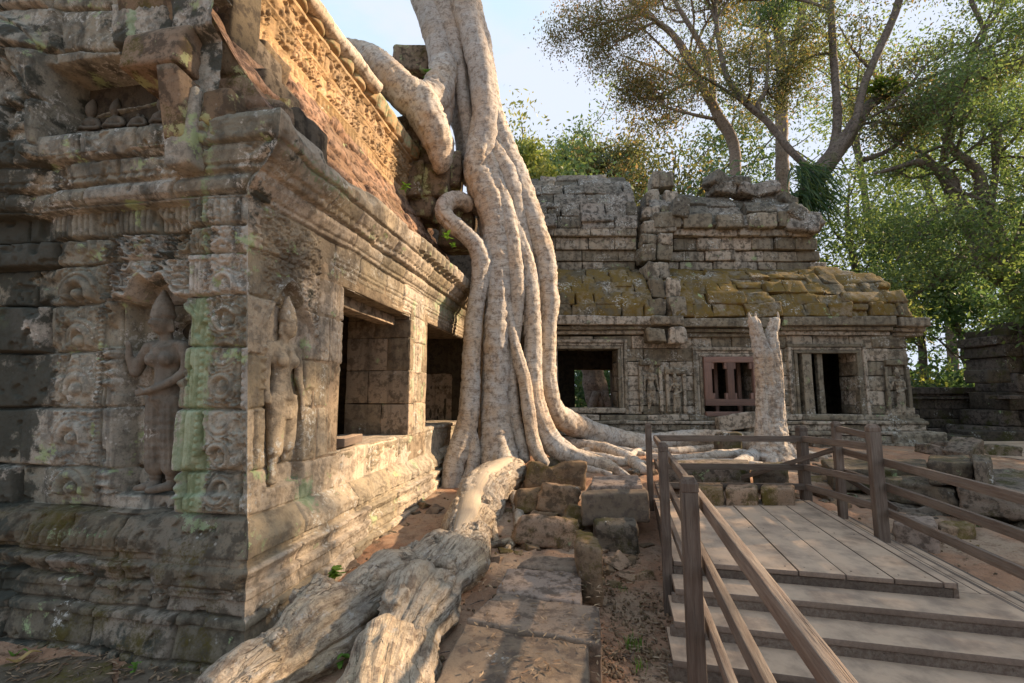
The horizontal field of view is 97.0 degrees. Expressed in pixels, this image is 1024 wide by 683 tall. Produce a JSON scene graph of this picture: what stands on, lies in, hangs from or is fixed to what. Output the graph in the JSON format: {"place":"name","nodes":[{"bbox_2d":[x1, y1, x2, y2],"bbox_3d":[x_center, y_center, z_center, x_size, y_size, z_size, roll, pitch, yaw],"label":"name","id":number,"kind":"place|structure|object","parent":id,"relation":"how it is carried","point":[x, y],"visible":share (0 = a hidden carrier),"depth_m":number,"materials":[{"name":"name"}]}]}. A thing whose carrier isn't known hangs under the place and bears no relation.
{"place":"outdoors","nodes":[
{"label":"outdoors","id":0,"kind":"place"},
{"bbox_2d":[0,396,1023,682],"bbox_3d":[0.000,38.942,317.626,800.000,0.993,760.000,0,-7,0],"label":"ground","id":1,"kind":"structure","parent":0,"point":[990,540],"depth_m":5.31,"materials":[{"name":"soil"}]},
{"bbox_2d":[0,656,113,682],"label":"stone slab","id":2,"kind":"structure","parent":1,"relation":"on","point":[86,669],"depth_m":3.49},
{"bbox_2d":[117,663,200,682],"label":"stone slab","id":3,"kind":"structure","parent":1,"relation":"on","point":[149,672],"depth_m":3.47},
{"bbox_2d":[128,661,142,672],"bbox_3d":[-2.922,2.523,3.506,0.075,0.074,0.074,-3,-7,22],"label":"seedling","id":4,"kind":"object","parent":3,"relation":"on","point":[134,664],"visible":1,"depth_m":3.50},
{"bbox_2d":[0,0,477,673],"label":"temple gallery","id":5,"kind":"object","parent":1,"relation":"on","point":[234,288],"visible":0.92,"depth_m":4.34,"materials":[{"name":"stone"}]},
{"bbox_2d":[336,434,362,446],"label":"stone block","id":6,"kind":"structure","parent":5,"relation":"on","point":[347,440],"depth_m":5.57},
{"bbox_2d":[442,230,452,239],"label":"seedling","id":7,"kind":"object","parent":5,"relation":"on","point":[447,234],"visible":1,"depth_m":9.03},
{"bbox_2d":[10,512,661,682],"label":"twigs","id":8,"kind":"object","parent":1,"relation":"on","point":[188,668],"visible":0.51,"depth_m":3.58,"materials":[{"name":"wood"}]},
{"bbox_2d":[328,565,346,578],"bbox_3d":[-1.875,2.445,4.764,0.205,0.194,0.262,6,-9,-43],"label":"seedling","id":9,"kind":"object","parent":1,"relation":"on","point":[335,573],"visible":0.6,"depth_m":4.72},
{"bbox_2d":[336,653,349,668],"bbox_3d":[-1.313,2.442,3.466,0.160,0.127,0.127,-5,-8,36],"label":"seedling","id":10,"kind":"object","parent":1,"relation":"on","point":[340,663],"visible":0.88,"depth_m":3.45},
{"bbox_2d":[345,559,359,571],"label":"rubble stone","id":11,"kind":"object","parent":1,"relation":"on","point":[353,564],"visible":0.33,"depth_m":5.10,"materials":[{"name":"stone"}]},
{"bbox_2d":[417,501,430,509],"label":"rubble stone","id":12,"kind":"object","parent":1,"relation":"on","point":[422,505],"visible":0.82,"depth_m":7.23,"materials":[{"name":"brown stone"}]},
{"bbox_2d":[425,504,444,513],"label":"rubble stone","id":13,"kind":"object","parent":1,"relation":"on","point":[435,509],"visible":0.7,"depth_m":6.93,"materials":[{"name":"stone"}]},
{"bbox_2d":[490,556,502,563],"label":"rubble stone","id":14,"kind":"object","parent":1,"relation":"on","point":[497,559],"visible":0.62,"depth_m":5.21,"materials":[{"name":"brown stone"}]},
{"bbox_2d":[498,547,512,553],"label":"rubble stone","id":15,"kind":"object","parent":1,"relation":"on","point":[501,550],"visible":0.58,"depth_m":5.49,"materials":[{"name":"brown stone"}]},
{"bbox_2d":[0,477,1015,682],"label":"fallen leaves","id":16,"kind":"object","parent":1,"relation":"on","point":[481,674],"depth_m":3.58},
{"bbox_2d":[194,0,827,682],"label":"strangler tree","id":17,"kind":"object","parent":1,"relation":"on","point":[386,616],"visible":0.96,"depth_m":9.14,"materials":[{"name":"beige plant"}]},
{"bbox_2d":[436,624,589,682],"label":"stone slab","id":18,"kind":"structure","parent":1,"relation":"on","point":[465,653],"depth_m":3.10,"materials":[{"name":"stone"}]},
{"bbox_2d":[512,486,540,513],"bbox_3d":[0.372,2.433,7.112,0.766,0.436,0.666,1,-7,-9],"label":"boulder","id":19,"kind":"object","parent":1,"relation":"on","point":[525,500],"visible":0.45,"depth_m":6.80,"materials":[{"name":"brown stone"}]},
{"bbox_2d":[520,542,540,550],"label":"rubble stone","id":20,"kind":"object","parent":1,"relation":"on","point":[527,546],"visible":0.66,"depth_m":5.60,"materials":[{"name":"brown stone"}]},
{"bbox_2d":[466,593,601,682],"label":"stone slab","id":21,"kind":"structure","parent":1,"relation":"on","point":[551,625],"depth_m":3.62,"materials":[{"name":"stone"}]},
{"bbox_2d":[496,568,582,604],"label":"stone slab","id":22,"kind":"structure","parent":1,"relation":"on","point":[523,582],"depth_m":4.23,"materials":[{"name":"stone"}]},
{"bbox_2d":[530,510,558,515],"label":"boulder","id":23,"kind":"object","parent":1,"relation":"on","point":[544,513],"visible":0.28,"depth_m":6.51,"materials":[{"name":"brown stone"}]},
{"bbox_2d":[512,514,579,548],"bbox_3d":[0.433,2.461,5.958,0.859,0.464,0.608,0,-7,0],"label":"boulder","id":24,"kind":"object","parent":1,"relation":"on","point":[545,531],"visible":0.94,"depth_m":5.72,"materials":[{"name":"brown stone"}]},
{"bbox_2d":[517,555,576,572],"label":"stone slab","id":25,"kind":"structure","parent":1,"relation":"on","point":[547,563],"depth_m":4.68,"materials":[{"name":"stone"}]},
{"bbox_2d":[501,84,595,180],"bbox_3d":[1.546,-6.347,35.597,11.708,24.526,11.758,0,-7,0],"label":"forest tree","id":26,"kind":"object","parent":1,"relation":"on","point":[538,167],"visible":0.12,"depth_m":33.97,"materials":[{"name":"green plant"}]},
{"bbox_2d":[547,457,559,465],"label":"boulder","id":27,"kind":"object","parent":1,"relation":"on","point":[553,462],"visible":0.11,"depth_m":9.01,"materials":[{"name":"stone"}]},
{"bbox_2d":[524,460,586,490],"bbox_3d":[0.760,2.400,8.184,1.119,0.568,0.898,0,-7,0],"label":"boulder","id":28,"kind":"object","parent":1,"relation":"on","point":[539,473],"visible":0.86,"depth_m":7.84,"materials":[{"name":"brown stone"}]},
{"bbox_2d":[536,482,580,516],"bbox_3d":[0.736,2.413,7.025,0.678,0.528,0.776,-1,-7,10],"label":"boulder","id":29,"kind":"object","parent":1,"relation":"on","point":[556,498],"visible":0.84,"depth_m":6.70,"materials":[{"name":"brown stone"}]},
{"bbox_2d":[515,70,625,404],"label":"forest tree","id":30,"kind":"object","parent":1,"relation":"on","point":[577,134],"visible":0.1,"depth_m":44.87,"materials":[{"name":"green plant"}]},
{"bbox_2d":[562,504,584,530],"bbox_3d":[0.866,2.489,6.419,0.411,0.409,0.354,2,-7,-16],"label":"boulder","id":31,"kind":"object","parent":1,"relation":"on","point":[572,510],"visible":0.48,"depth_m":6.31,"materials":[{"name":"brown stone"}]},
{"bbox_2d":[574,529,603,606],"bbox_3d":[0.764,2.313,4.667,0.270,0.597,0.661,0,-7,0],"label":"stone block","id":32,"kind":"object","parent":1,"relation":"on","point":[588,553],"depth_m":4.41,"materials":[{"name":"brown stone"}]},
{"bbox_2d":[603,565,614,575],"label":"rubble stone","id":33,"kind":"object","parent":1,"relation":"on","point":[609,569],"visible":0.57,"depth_m":5.16,"materials":[{"name":"brown stone"}]},
{"bbox_2d":[607,580,620,587],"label":"rubble stone","id":34,"kind":"object","parent":1,"relation":"on","point":[614,583],"visible":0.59,"depth_m":4.89,"materials":[{"name":"brown stone"}]},
{"bbox_2d":[581,483,649,525],"bbox_3d":[1.434,2.295,6.441,1.014,0.456,0.800,0,-7,0],"label":"stone block","id":35,"kind":"object","parent":1,"relation":"on","point":[616,503],"depth_m":6.13,"materials":[{"name":"stone"}]},
{"bbox_2d":[591,474,642,489],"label":"stone block","id":36,"kind":"object","parent":35,"relation":"on","point":[623,481],"depth_m":6.58,"materials":[{"name":"stone"}]},
{"bbox_2d":[466,123,764,406],"bbox_3d":[3.635,-2.538,23.296,18.925,14.858,9.474,-2,-7,19],"label":"forest tree","id":37,"kind":"object","parent":1,"relation":"on","point":[595,387],"visible":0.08,"depth_m":21.39,"materials":[{"name":"green plant"}]},
{"bbox_2d":[539,95,693,205],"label":"forest tree","id":38,"kind":"object","parent":1,"relation":"on","point":[609,160],"visible":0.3,"depth_m":40.52,"materials":[{"name":"green plant"}]},
{"bbox_2d":[593,517,639,554],"bbox_3d":[1.371,2.553,5.938,0.631,0.482,0.492,0,-7,0],"label":"stone block","id":39,"kind":"object","parent":1,"relation":"on","point":[615,534],"depth_m":5.75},
{"bbox_2d":[603,550,632,570],"bbox_3d":[1.268,2.663,5.426,0.301,0.192,0.377,5,5,40],"label":"rubble stone","id":40,"kind":"object","parent":1,"relation":"on","point":[619,560],"visible":0.64,"depth_m":5.36,"materials":[{"name":"grey stone"}]},
{"bbox_2d":[618,570,635,581],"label":"rubble stone","id":41,"kind":"object","parent":1,"relation":"on","point":[629,577],"visible":0.69,"depth_m":5.07,"materials":[{"name":"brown stone"}]},
{"bbox_2d":[625,555,635,563],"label":"rubble stone","id":42,"kind":"object","parent":1,"relation":"on","point":[632,559],"visible":0.25,"depth_m":5.52,"materials":[{"name":"grey stone"}]},
{"bbox_2d":[619,628,645,651],"bbox_3d":[1.017,2.514,3.793,0.264,0.117,0.180,6,-9,-43],"label":"grass tuft","id":43,"kind":"object","parent":1,"relation":"on","point":[627,642],"visible":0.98,"depth_m":3.81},
{"bbox_2d":[625,468,641,474],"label":"rubble stone","id":44,"kind":"object","parent":1,"relation":"on","point":[632,471],"visible":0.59,"depth_m":8.51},
{"bbox_2d":[631,657,647,674],"bbox_3d":[0.995,2.503,3.519,0.124,0.090,0.140,-2,-7,19],"label":"grass tuft","id":45,"kind":"object","parent":1,"relation":"on","point":[639,665],"visible":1,"depth_m":3.52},
{"bbox_2d":[635,569,654,580],"bbox_3d":[1.473,2.662,5.118,0.252,0.129,0.193,-10,-10,-23],"label":"rubble stone","id":46,"kind":"object","parent":1,"relation":"on","point":[645,574],"visible":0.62,"depth_m":5.07,"materials":[{"name":"brown stone"}]},
{"bbox_2d":[638,542,654,547],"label":"rubble stone","id":47,"kind":"object","parent":1,"relation":"on","point":[645,545],"visible":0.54,"depth_m":5.95,"materials":[{"name":"brown stone"}]},
{"bbox_2d":[348,482,1017,682],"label":"pebbles","id":48,"kind":"object","parent":1,"relation":"on","point":[624,622],"visible":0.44,"depth_m":4.04,"materials":[{"name":"brown stone"}]},
{"bbox_2d":[432,169,946,446],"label":"temple","id":49,"kind":"structure","parent":1,"relation":"on","point":[664,289],"depth_m":12.74,"materials":[{"name":"grey stone"}]},
{"bbox_2d":[556,339,628,413],"bbox_3d":[2.097,0.981,12.694,2.216,2.066,0.465,0,-7,0],"label":"window frame","id":50,"kind":"structure","parent":49,"relation":"in","point":[597,344],"depth_m":12.58,"materials":[{"name":"grey stone"}]},
{"bbox_2d":[691,347,752,420],"bbox_3d":[6.013,1.203,12.666,2.013,2.069,0.458,0,-7,0],"label":"window frame","id":51,"kind":"structure","parent":49,"relation":"in","point":[697,352],"depth_m":12.57,"materials":[{"name":"grey stone"}]},
{"bbox_2d":[740,428,754,431],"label":"stone block","id":52,"kind":"structure","parent":49,"relation":"on","point":[748,430],"depth_m":11.74,"materials":[{"name":"grey stone"}]},
{"bbox_2d":[784,344,871,420],"bbox_3d":[8.740,1.137,12.674,2.188,2.128,0.468,0,-7,0],"label":"window frame","id":53,"kind":"structure","parent":49,"relation":"in","point":[863,404],"depth_m":12.55,"materials":[{"name":"grey stone"}]},
{"bbox_2d":[600,101,792,205],"bbox_3d":[11.856,-6.254,30.895,12.936,23.252,10.545,-4,-8,33],"label":"forest tree","id":54,"kind":"object","parent":1,"relation":"on","point":[700,189],"visible":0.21,"depth_m":30.59,"materials":[{"name":"green plant"}]},
{"bbox_2d":[669,459,750,482],"bbox_3d":[3.369,2.274,7.825,1.818,0.392,0.764,0,-7,0],"label":"stone block","id":55,"kind":"object","parent":1,"relation":"on","point":[727,476],"depth_m":7.53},
{"bbox_2d":[713,431,741,449],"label":"stone block","id":56,"kind":"object","parent":1,"relation":"on","point":[718,445],"depth_m":10.00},
{"bbox_2d":[653,48,828,184],"bbox_3d":[20.585,-8.094,39.638,16.969,28.946,14.638,0,-7,0],"label":"forest tree","id":57,"kind":"object","parent":1,"relation":"on","point":[750,136],"visible":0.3,"depth_m":37.65,"materials":[{"name":"green plant"}]},
{"bbox_2d":[731,431,753,435],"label":"stone block","id":58,"kind":"structure","parent":1,"relation":"on","point":[748,433],"depth_m":11.55,"materials":[{"name":"grey stone"}]},
{"bbox_2d":[715,411,755,430],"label":"stone block","id":59,"kind":"object","parent":58,"relation":"on","point":[740,421],"depth_m":11.68,"materials":[{"name":"grey stone"}]},
{"bbox_2d":[659,129,866,267],"bbox_3d":[18.261,-6.176,33.717,16.108,23.820,12.378,3,-7,-23],"label":"forest tree","id":60,"kind":"object","parent":1,"relation":"on","point":[769,176],"visible":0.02,"depth_m":33.36,"materials":[{"name":"green plant"}]},
{"bbox_2d":[732,312,796,462],"bbox_3d":[5.123,1.114,9.705,1.875,3.606,1.108,1,-7,-12],"label":"dead stump","id":61,"kind":"object","parent":1,"relation":"on","point":[770,414],"visible":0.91,"depth_m":9.68,"materials":[{"name":"wood"}]},
{"bbox_2d":[753,462,788,482],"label":"stone block","id":62,"kind":"object","parent":1,"relation":"on","point":[778,476],"depth_m":7.41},
{"bbox_2d":[574,260,1004,406],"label":"undergrowth","id":63,"kind":"object","parent":1,"relation":"on","point":[957,377],"visible":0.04,"depth_m":23.78,"materials":[{"name":"green plant"}]},
{"bbox_2d":[811,475,826,482],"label":"rubble stone","id":64,"kind":"object","parent":1,"relation":"on","point":[818,478],"visible":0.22,"depth_m":8.15,"materials":[{"name":"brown stone"}]},
{"bbox_2d":[812,490,836,501],"bbox_3d":[5.196,2.557,7.396,0.565,0.267,0.393,1,-7,-11],"label":"rubble stone","id":65,"kind":"object","parent":1,"relation":"on","point":[830,499],"visible":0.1,"depth_m":7.26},
{"bbox_2d":[809,440,863,446],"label":"stone block","id":66,"kind":"structure","parent":1,"relation":"on","point":[815,445],"depth_m":11.32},
{"bbox_2d":[654,495,1023,682],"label":"timber deck","id":67,"kind":"structure","parent":1,"relation":"on","point":[870,606],"depth_m":3.81,"materials":[{"name":"wood"}]},
{"bbox_2d":[699,482,724,505],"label":"stone block","id":68,"kind":"object","parent":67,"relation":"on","point":[713,494],"depth_m":6.61,"materials":[{"name":"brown stone"}]},
{"bbox_2d":[725,484,758,506],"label":"stone block","id":69,"kind":"object","parent":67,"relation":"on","point":[742,495],"depth_m":6.60,"materials":[{"name":"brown stone"}]},
{"bbox_2d":[645,422,857,682],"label":"wooden railing","id":70,"kind":"object","parent":67,"relation":"attached to","point":[821,660],"visible":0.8,"depth_m":2.61,"materials":[{"name":"wood"}]},
{"bbox_2d":[654,425,871,509],"bbox_3d":[3.410,1.887,6.309,2.347,1.321,1.621,0,-7,0],"label":"wooden railing","id":71,"kind":"object","parent":67,"relation":"on","point":[804,486],"visible":0.69,"depth_m":6.97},
{"bbox_2d":[760,483,795,505],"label":"stone block","id":72,"kind":"object","parent":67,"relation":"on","point":[776,495],"depth_m":6.61,"materials":[{"name":"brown stone"}]},
{"bbox_2d":[741,421,1023,579],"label":"wooden railing","id":73,"kind":"object","parent":67,"relation":"on","point":[882,512],"visible":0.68,"depth_m":5.05,"materials":[{"name":"wood"}]},
{"bbox_2d":[892,513,939,553],"bbox_3d":[5.239,2.510,5.877,0.443,0.442,0.776,-6,-9,42],"label":"stone block","id":74,"kind":"object","parent":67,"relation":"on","point":[903,533],"depth_m":5.64,"materials":[{"name":"stone"}]},
{"bbox_2d":[830,500,851,507],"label":"rubble stone","id":75,"kind":"object","parent":1,"relation":"on","point":[835,503],"visible":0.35,"depth_m":7.07,"materials":[{"name":"grey stone"}]},
{"bbox_2d":[742,0,946,275],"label":"forest tree","id":76,"kind":"object","parent":1,"relation":"on","point":[828,114],"visible":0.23,"depth_m":40.63,"materials":[{"name":"green plant"}]},
{"bbox_2d":[821,459,926,490],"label":"stone slab","id":77,"kind":"structure","parent":1,"relation":"on","point":[859,466],"depth_m":7.83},
{"bbox_2d":[764,117,988,303],"bbox_3d":[24.162,-5.511,31.177,13.349,21.881,12.256,-3,-7,23],"label":"forest tree","id":78,"kind":"object","parent":1,"relation":"on","point":[844,245],"visible":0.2,"depth_m":30.70,"materials":[{"name":"green plant"}]},
{"bbox_2d":[888,501,950,515],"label":"stone slab","id":79,"kind":"structure","parent":1,"relation":"on","point":[913,508],"depth_m":6.82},
{"bbox_2d":[885,476,958,506],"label":"stone slab","id":80,"kind":"structure","parent":1,"relation":"on","point":[948,494],"depth_m":6.90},
{"bbox_2d":[926,454,973,485],"bbox_3d":[6.962,2.023,7.202,0.516,0.380,1.649,-6,-9,43],"label":"stone block","id":81,"kind":"object","parent":80,"relation":"on","point":[960,465],"depth_m":6.75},
{"bbox_2d":[906,513,938,518],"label":"rubble stone","id":82,"kind":"object","parent":1,"relation":"on","point":[919,514],"visible":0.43,"depth_m":6.55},
{"bbox_2d":[835,176,1013,384],"bbox_3d":[24.457,-3.091,27.229,10.425,16.060,7.793,0,-7,0],"label":"forest tree","id":83,"kind":"object","parent":1,"relation":"on","point":[925,360],"visible":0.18,"depth_m":27.15,"materials":[{"name":"green plant"}]},
{"bbox_2d":[889,268,965,386],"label":"forest tree","id":84,"kind":"object","parent":1,"relation":"on","point":[921,314],"visible":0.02,"depth_m":23.13,"materials":[{"name":"green plant"}]},
{"bbox_2d":[833,18,1023,373],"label":"forest tree","id":85,"kind":"object","parent":1,"relation":"on","point":[949,354],"visible":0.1,"depth_m":37.57,"materials":[{"name":"green plant"}]},
{"bbox_2d":[914,443,943,454],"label":"stone block","id":86,"kind":"object","parent":1,"relation":"on","point":[930,449],"depth_m":10.20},
{"bbox_2d":[930,441,948,446],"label":"stone block","id":87,"kind":"object","parent":1,"relation":"on","point":[942,443],"depth_m":11.00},
{"bbox_2d":[911,387,975,432],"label":"enclosure wall","id":88,"kind":"structure","parent":1,"relation":"on","point":[937,408],"depth_m":18.76,"materials":[{"name":"stone"}]},
{"bbox_2d":[938,520,975,542],"bbox_3d":[5.890,2.520,6.003,0.815,0.250,0.252,1,-7,-10],"label":"stone block","id":89,"kind":"object","parent":1,"relation":"on","point":[965,530],"depth_m":5.90,"materials":[{"name":"grey stone"}]},
{"bbox_2d":[898,239,1019,368],"bbox_3d":[25.490,-0.663,26.104,7.494,10.942,6.437,3,-7,-25],"label":"forest tree","id":90,"kind":"object","parent":1,"relation":"on","point":[955,309],"visible":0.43,"depth_m":25.70,"materials":[{"name":"green plant"}]},
{"bbox_2d":[894,0,1023,313],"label":"forest tree","id":91,"kind":"object","parent":1,"relation":"on","point":[991,132],"visible":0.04,"depth_m":37.96,"materials":[{"name":"green plant"}]},
{"bbox_2d":[942,436,984,458],"bbox_3d":[9.919,2.434,9.980,0.720,0.666,0.565,3,-7,-21],"label":"stone block","id":92,"kind":"object","parent":1,"relation":"on","point":[968,446],"depth_m":9.87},
{"bbox_2d":[937,179,1023,323],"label":"forest tree","id":93,"kind":"object","parent":1,"relation":"on","point":[1016,220],"visible":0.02,"depth_m":32.29,"materials":[{"name":"green plant"}]},
{"bbox_2d":[945,320,1023,432],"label":"ruined tower","id":94,"kind":"structure","parent":1,"relation":"on","point":[996,398],"depth_m":17.25,"materials":[{"name":"stone"}]},
{"bbox_2d":[955,190,1023,362],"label":"shade tree","id":95,"kind":"object","parent":1,"relation":"on","point":[1002,298],"visible":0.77,"depth_m":17.65,"materials":[{"name":"green plant"}]},
{"bbox_2d":[956,468,1023,520],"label":"stone slab","id":96,"kind":"structure","parent":1,"relation":"on","point":[984,504],"depth_m":6.42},
{"bbox_2d":[971,454,994,484],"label":"stone block","id":97,"kind":"object","parent":96,"relation":"on","point":[983,468],"depth_m":6.65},
{"bbox_2d":[976,294,1022,329],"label":"forest tree","id":98,"kind":"object","parent":1,"relation":"on","point":[998,313],"visible":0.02,"depth_m":23.14,"materials":[{"name":"green plant"}]},
{"bbox_2d":[990,517,1008,522],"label":"rubble stone","id":99,"kind":"object","parent":1,"relation":"on","point":[1000,519],"visible":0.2,"depth_m":6.45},
{"bbox_2d":[984,444,1022,455],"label":"stone block","id":100,"kind":"object","parent":1,"relation":"on","point":[999,450],"depth_m":10.56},
{"bbox_2d":[984,441,1023,459],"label":"stone block","id":101,"kind":"structure","parent":1,"relation":"on","point":[1016,443],"depth_m":12.90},
{"bbox_2d":[523,0,760,177],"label":"pale tree","id":102,"kind":"object","parent":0,"point":[639,88],"visible":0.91,"depth_m":26.71,"materials":[{"name":"green plant"}]},
{"bbox_2d":[320,0,1023,386],"label":"sky","id":103,"kind":"structure","parent":0,"point":[385,24],"materials":[{"name":"white"}]},
{"bbox_2d":[651,0,880,195],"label":"pale tree","id":104,"kind":"object","parent":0,"point":[782,165],"visible":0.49,"depth_m":29.76,"materials":[{"name":"green plant"}]},
{"bbox_2d":[639,0,1023,209],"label":"broad tree","id":105,"kind":"object","parent":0,"point":[841,142],"visible":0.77,"depth_m":21.72,"materials":[{"name":"green plant"}]},
{"bbox_2d":[788,190,811,203],"bbox_3d":[12.481,-6.005,20.218,1.449,1.755,1.486,0,-7,0],"label":"fern","id":106,"kind":"object","parent":105,"relation":"attached to","point":[795,194],"visible":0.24,"depth_m":20.09,"materials":[{"name":"green plant"}]},
{"bbox_2d":[786,159,853,234],"bbox_3d":[13.608,-6.199,19.898,3.018,3.946,1.775,0,-7,0],"label":"fern","id":107,"kind":"object","parent":105,"relation":"attached to","point":[817,178],"visible":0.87,"depth_m":19.96,"materials":[{"name":"green plant"}]},
{"bbox_2d":[854,72,917,97],"bbox_3d":[17.598,-11.774,21.190,2.799,1.577,1.552,0,-7,0],"label":"fern","id":108,"kind":"object","parent":105,"relation":"attached to","point":[873,89],"visible":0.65,"depth_m":21.09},
{"bbox_2d":[816,0,1023,346],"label":"leaning tree","id":109,"kind":"object","parent":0,"point":[966,215],"visible":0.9,"depth_m":18.89,"materials":[{"name":"green plant"}]},
{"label":"fallen block","id":110,"kind":"object","parent":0,"visible":0},
{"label":"fallen block","id":111,"kind":"object","parent":110,"relation":"on","visible":0},
{"bbox_2d":[946,433,988,440],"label":"fallen block","id":112,"kind":"object","parent":111,"relation":"on","point":[949,436],"depth_m":16.09,"materials":[{"name":"stone"}]},
{"bbox_2d":[949,429,1023,440],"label":"fallen block","id":113,"kind":"object","parent":111,"relation":"on","point":[1005,435],"depth_m":16.09,"materials":[{"name":"stone"}]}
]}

